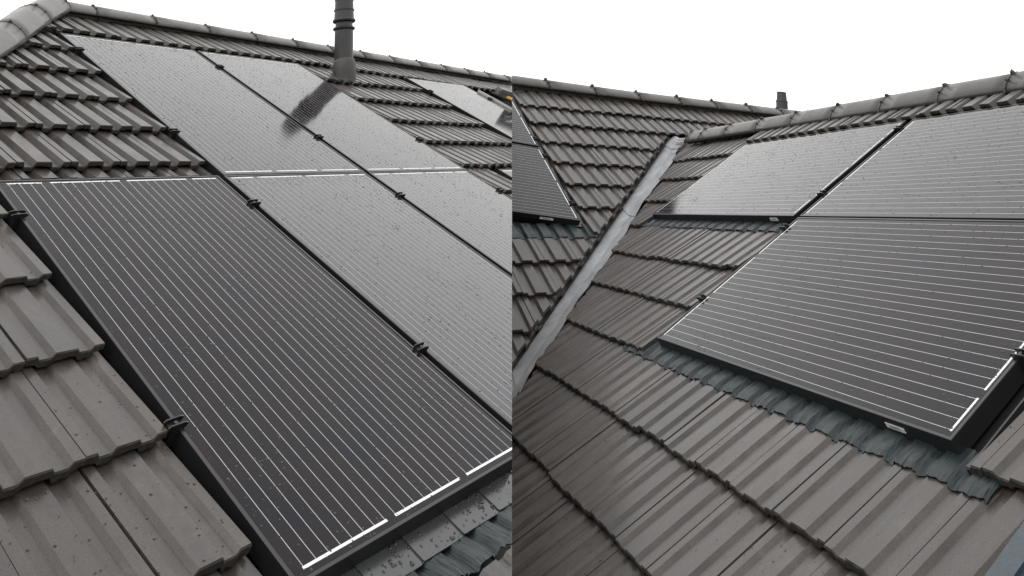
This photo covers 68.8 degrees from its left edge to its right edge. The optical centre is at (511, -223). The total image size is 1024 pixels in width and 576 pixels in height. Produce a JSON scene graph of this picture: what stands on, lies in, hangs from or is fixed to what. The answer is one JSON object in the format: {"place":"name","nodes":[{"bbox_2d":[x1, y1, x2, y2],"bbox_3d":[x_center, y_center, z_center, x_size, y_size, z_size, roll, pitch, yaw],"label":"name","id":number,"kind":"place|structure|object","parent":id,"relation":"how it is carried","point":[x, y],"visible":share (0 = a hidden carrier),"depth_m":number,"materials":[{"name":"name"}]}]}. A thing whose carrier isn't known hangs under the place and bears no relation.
{"place":"outdoors","nodes":[
{"label":"outdoors","id":0,"kind":"place"},
{"bbox_2d":[0,0,511,575],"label":"house","id":1,"kind":"structure","parent":0,"point":[96,478],"depth_m":2.12,"materials":[{"name":"concrete"}]},
{"bbox_2d":[3,218,509,575],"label":"mounting tray","id":2,"kind":"object","parent":1,"relation":"attached to","point":[171,449],"visible":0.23,"depth_m":1.91,"materials":[{"name":"black plastic"}]},
{"bbox_2d":[8,210,28,229],"bbox_3d":[-1.698,1.515,2.560,0.049,0.060,0.059,-19,-33,25],"label":"panel clamp","id":3,"kind":"object","parent":2,"relation":"attached to","point":[16,216],"visible":0.98,"depth_m":2.55,"materials":[{"name":"black metal"}]},
{"bbox_2d":[162,415,188,447],"bbox_3d":[-0.869,1.675,1.915,0.049,0.060,0.059,-19,-33,25],"label":"panel clamp","id":4,"kind":"object","parent":2,"relation":"attached to","point":[174,425],"visible":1,"depth_m":1.91,"materials":[{"name":"black metal"}]},
{"bbox_2d":[0,176,511,575],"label":"solar panel","id":5,"kind":"object","parent":2,"relation":"on","point":[334,427],"visible":1,"depth_m":2.31,"materials":[{"name":"black"}]},
{"bbox_2d":[341,470,511,575],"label":"flat flashing","id":6,"kind":"object","parent":2,"relation":"attached to","point":[410,552],"visible":0.63,"depth_m":1.95,"materials":[{"name":"black"}]},
{"bbox_2d":[314,0,373,87],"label":"vent pipe","id":7,"kind":"object","parent":1,"relation":"on","point":[344,63],"visible":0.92,"depth_m":6.47,"materials":[{"name":"grey plastic"}]},
{"bbox_2d":[406,504,511,575],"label":"flashing apron","id":8,"kind":"object","parent":1,"relation":"on","point":[472,551],"visible":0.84,"depth_m":1.93,"materials":[{"name":"grey metal"}]},
{"bbox_2d":[420,90,510,126],"bbox_3d":[-0.163,3.351,7.400,1.443,0.012,1.540,11,-16,37],"label":"mounting tray","id":9,"kind":"object","parent":1,"relation":"attached to","point":[491,96],"visible":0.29,"depth_m":8.27,"materials":[{"name":"black plastic"}]},
{"bbox_2d":[405,78,511,139],"bbox_3d":[-0.265,3.236,7.241,1.182,0.675,0.992,-19,-33,25],"label":"solar panel","id":10,"kind":"object","parent":9,"relation":"on","point":[492,116],"visible":1,"depth_m":7.19,"materials":[{"name":"black"}]},
{"bbox_2d":[478,90,511,110],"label":"edge trim","id":11,"kind":"structure","parent":10,"relation":"attached to","point":[495,100],"depth_m":7.79,"materials":[{"name":"silver metal"}]},
{"bbox_2d":[495,86,511,99],"bbox_3d":[-0.099,3.575,8.403,0.202,0.218,0.272,-3,-29,-2],"label":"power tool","id":12,"kind":"object","parent":1,"relation":"on","point":[502,91],"visible":0.81,"depth_m":8.37,"materials":[{"name":"grey plastic"}]},
{"bbox_2d":[0,0,1023,110],"label":"sky","id":13,"kind":"structure","parent":0,"point":[820,53],"materials":[{"name":"white"}]},
{"label":"ground","id":14,"kind":"structure","parent":0,"visible":0},
{"bbox_2d":[512,69,1023,575],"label":"roof","id":15,"kind":"structure","parent":14,"relation":"on","point":[624,463],"depth_m":3.03,"materials":[{"name":"grey tile"}]},
{"bbox_2d":[512,95,584,227],"bbox_3d":[-0.002,3.361,6.807,0.673,0.016,2.017,19,1,-19],"label":"mounting tray","id":16,"kind":"object","parent":15,"relation":"attached to","point":[556,175],"visible":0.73,"depth_m":6.43,"materials":[{"name":"black plastic"}]},
{"bbox_2d":[512,99,538,147],"bbox_3d":[0.109,3.323,7.204,0.246,0.519,0.749,-3,-29,-2],"label":"solar panel","id":17,"kind":"object","parent":16,"relation":"on","point":[522,134],"visible":1,"depth_m":7.03,"materials":[{"name":"black"}]},
{"bbox_2d":[512,143,579,225],"bbox_3d":[0.256,3.396,6.279,0.540,0.652,1.022,-3,-29,-2],"label":"solar panel","id":18,"kind":"object","parent":16,"relation":"on","point":[538,192],"visible":1,"depth_m":6.14,"materials":[{"name":"black"}]},
{"bbox_2d":[512,223,600,239],"bbox_3d":[0.335,3.497,5.756,0.904,0.039,0.172,19,1,-28],"label":"flashing apron","id":19,"kind":"object","parent":15,"relation":"on","point":[539,231],"visible":0.96,"depth_m":5.73,"materials":[{"name":"grey metal"}]},
{"bbox_2d":[642,219,788,233],"bbox_3d":[1.242,2.935,4.913,0.124,0.026,2.049,-21,-22,-26],"label":"flashing apron","id":20,"kind":"object","parent":15,"relation":"on","point":[767,227],"visible":0.82,"depth_m":4.67,"materials":[{"name":"grey metal"}]},
{"bbox_2d":[776,91,787,108],"bbox_3d":[4.029,5.007,11.185,0.263,0.568,0.179,-3,-29,-2],"label":"vent pipe","id":21,"kind":"object","parent":15,"relation":"on","point":[781,102],"visible":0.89,"depth_m":11.21,"materials":[{"name":"grey plastic"}]},
{"bbox_2d":[623,341,1002,503],"bbox_3d":[0.891,2.277,2.786,0.136,0.027,2.335,-21,-21,-26],"label":"flashing apron","id":22,"kind":"object","parent":15,"relation":"on","point":[918,457],"visible":0.82,"depth_m":2.31,"materials":[{"name":"grey metal"}]},
{"bbox_2d":[966,383,1023,474],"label":"mounting tray","id":23,"kind":"object","parent":15,"relation":"attached to","point":[1012,410],"visible":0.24,"depth_m":1.99,"materials":[{"name":"black plastic"}]},
{"bbox_2d":[696,294,705,300],"bbox_3d":[0.941,2.577,3.680,0.048,0.060,0.059,4,-30,-14],"label":"panel clamp","id":24,"kind":"object","parent":23,"relation":"attached to","point":[702,297],"visible":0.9,"depth_m":3.68,"materials":[{"name":"black metal"}]},
{"bbox_2d":[779,224,788,229],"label":"panel clamp","id":25,"kind":"object","parent":23,"relation":"attached to","point":[783,226],"visible":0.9,"depth_m":3.94,"materials":[{"name":"black metal"}]},
{"bbox_2d":[817,190,825,196],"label":"panel clamp","id":26,"kind":"object","parent":23,"relation":"attached to","point":[821,193],"visible":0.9,"depth_m":4.09,"materials":[{"name":"black metal"}]},
{"bbox_2d":[657,217,1023,454],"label":"solar panel","id":27,"kind":"object","parent":23,"relation":"on","point":[913,329],"visible":1,"depth_m":2.71,"materials":[{"name":"black"}]},
{"bbox_2d":[885,422,905,433],"bbox_3d":[1.103,1.873,2.153,0.002,0.013,0.080,-21,-21,-26],"label":"sticker","id":28,"kind":"object","parent":27,"relation":"attached to","point":[897,428],"visible":1,"depth_m":2.15,"materials":[{"name":"grey paper"}]},
{"bbox_2d":[893,125,902,131],"bbox_3d":[2.278,2.075,4.390,0.048,0.060,0.059,4,-30,-14],"label":"panel clamp","id":29,"kind":"object","parent":23,"relation":"attached to","point":[898,128],"visible":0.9,"depth_m":4.39,"materials":[{"name":"black metal"}]},
{"bbox_2d":[800,103,1023,219],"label":"solar panel","id":30,"kind":"object","parent":23,"relation":"on","point":[968,165],"visible":1,"depth_m":3.60,"materials":[{"name":"black"}]},
{"bbox_2d":[1010,348,1023,367],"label":"panel clamp","id":31,"kind":"object","parent":23,"relation":"attached to","point":[1019,355],"visible":1,"depth_m":2.11,"materials":[{"name":"black metal"}]},
{"bbox_2d":[985,522,1023,575],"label":"blue strip","id":32,"kind":"object","parent":15,"relation":"on","point":[1009,560],"depth_m":1.54,"materials":[{"name":"metal"}]},
{"label":"mounting tray","id":33,"kind":"object","parent":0,"visible":0},
{"bbox_2d":[74,47,84,55],"bbox_3d":[-2.593,1.641,4.468,0.049,0.060,0.059,-19,-33,25],"label":"panel clamp","id":34,"kind":"object","parent":33,"relation":"attached to","point":[77,51],"visible":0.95,"depth_m":4.46,"materials":[{"name":"black metal"}]},
{"bbox_2d":[168,128,180,138],"bbox_3d":[-1.719,1.810,3.788,0.049,0.060,0.059,-19,-33,25],"label":"panel clamp","id":35,"kind":"object","parent":33,"relation":"attached to","point":[172,132],"visible":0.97,"depth_m":3.78,"materials":[{"name":"black metal"}]},
{"bbox_2d":[58,33,364,178],"bbox_3d":[-1.834,1.942,4.459,1.662,0.926,0.992,-19,-33,25],"label":"solar panel","id":36,"kind":"object","parent":33,"relation":"on","point":[223,122],"visible":1,"depth_m":4.32,"materials":[{"name":"black"}]},
{"bbox_2d":[247,199,261,207],"bbox_3d":[-1.157,1.915,3.334,0.049,0.060,0.059,-19,-33,25],"label":"panel clamp","id":37,"kind":"object","parent":33,"relation":"attached to","point":[253,202],"visible":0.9,"depth_m":3.33,"materials":[{"name":"black metal"}]},
{"bbox_2d":[314,134,323,139],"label":"panel clamp","id":38,"kind":"object","parent":33,"relation":"attached to","point":[318,136],"visible":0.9,"depth_m":4.55,"materials":[{"name":"black metal"}]},
{"bbox_2d":[197,51,465,173],"bbox_3d":[-1.304,2.338,5.239,1.662,0.926,0.992,-19,-33,25],"label":"solar panel","id":39,"kind":"object","parent":33,"relation":"on","point":[358,134],"visible":1,"depth_m":5.13,"materials":[{"name":"black"}]},
{"bbox_2d":[222,172,511,431],"bbox_3d":[-0.427,2.216,3.356,1.546,0.872,0.992,-19,-33,25],"label":"solar panel","id":40,"kind":"object","parent":33,"relation":"on","point":[410,274],"visible":1,"depth_m":3.28,"materials":[{"name":"black"}]},
{"bbox_2d":[395,192,405,197],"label":"panel clamp","id":41,"kind":"object","parent":33,"relation":"attached to","point":[400,194],"visible":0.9,"depth_m":4.11,"materials":[{"name":"black metal"}]},
{"bbox_2d":[414,342,428,354],"bbox_3d":[-0.334,2.073,2.694,0.049,0.060,0.059,-19,-33,25],"label":"panel clamp","id":42,"kind":"object","parent":33,"relation":"attached to","point":[420,348],"visible":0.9,"depth_m":2.69,"materials":[{"name":"black metal"}]},
{"bbox_2d":[368,170,511,276],"bbox_3d":[-0.162,2.561,4.342,0.948,0.549,0.992,-19,-33,25],"label":"solar panel","id":43,"kind":"object","parent":33,"relation":"on","point":[471,210],"visible":1,"depth_m":4.28,"materials":[{"name":"black"}]},
{"label":"mounting tray","id":44,"kind":"object","parent":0,"visible":0},
{"bbox_2d":[497,169,511,180],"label":"solar panel","id":45,"kind":"object","parent":44,"relation":"on","point":[506,173],"visible":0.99,"depth_m":5.34,"materials":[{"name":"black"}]},
{"label":"mounting tray","id":46,"kind":"object","parent":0,"visible":0},
{"bbox_2d":[652,120,907,223],"bbox_3d":[1.712,2.682,5.033,0.911,0.473,1.888,4,-30,-14],"label":"solar panel","id":47,"kind":"object","parent":46,"relation":"on","point":[787,180],"visible":1,"depth_m":4.81,"materials":[{"name":"black"}]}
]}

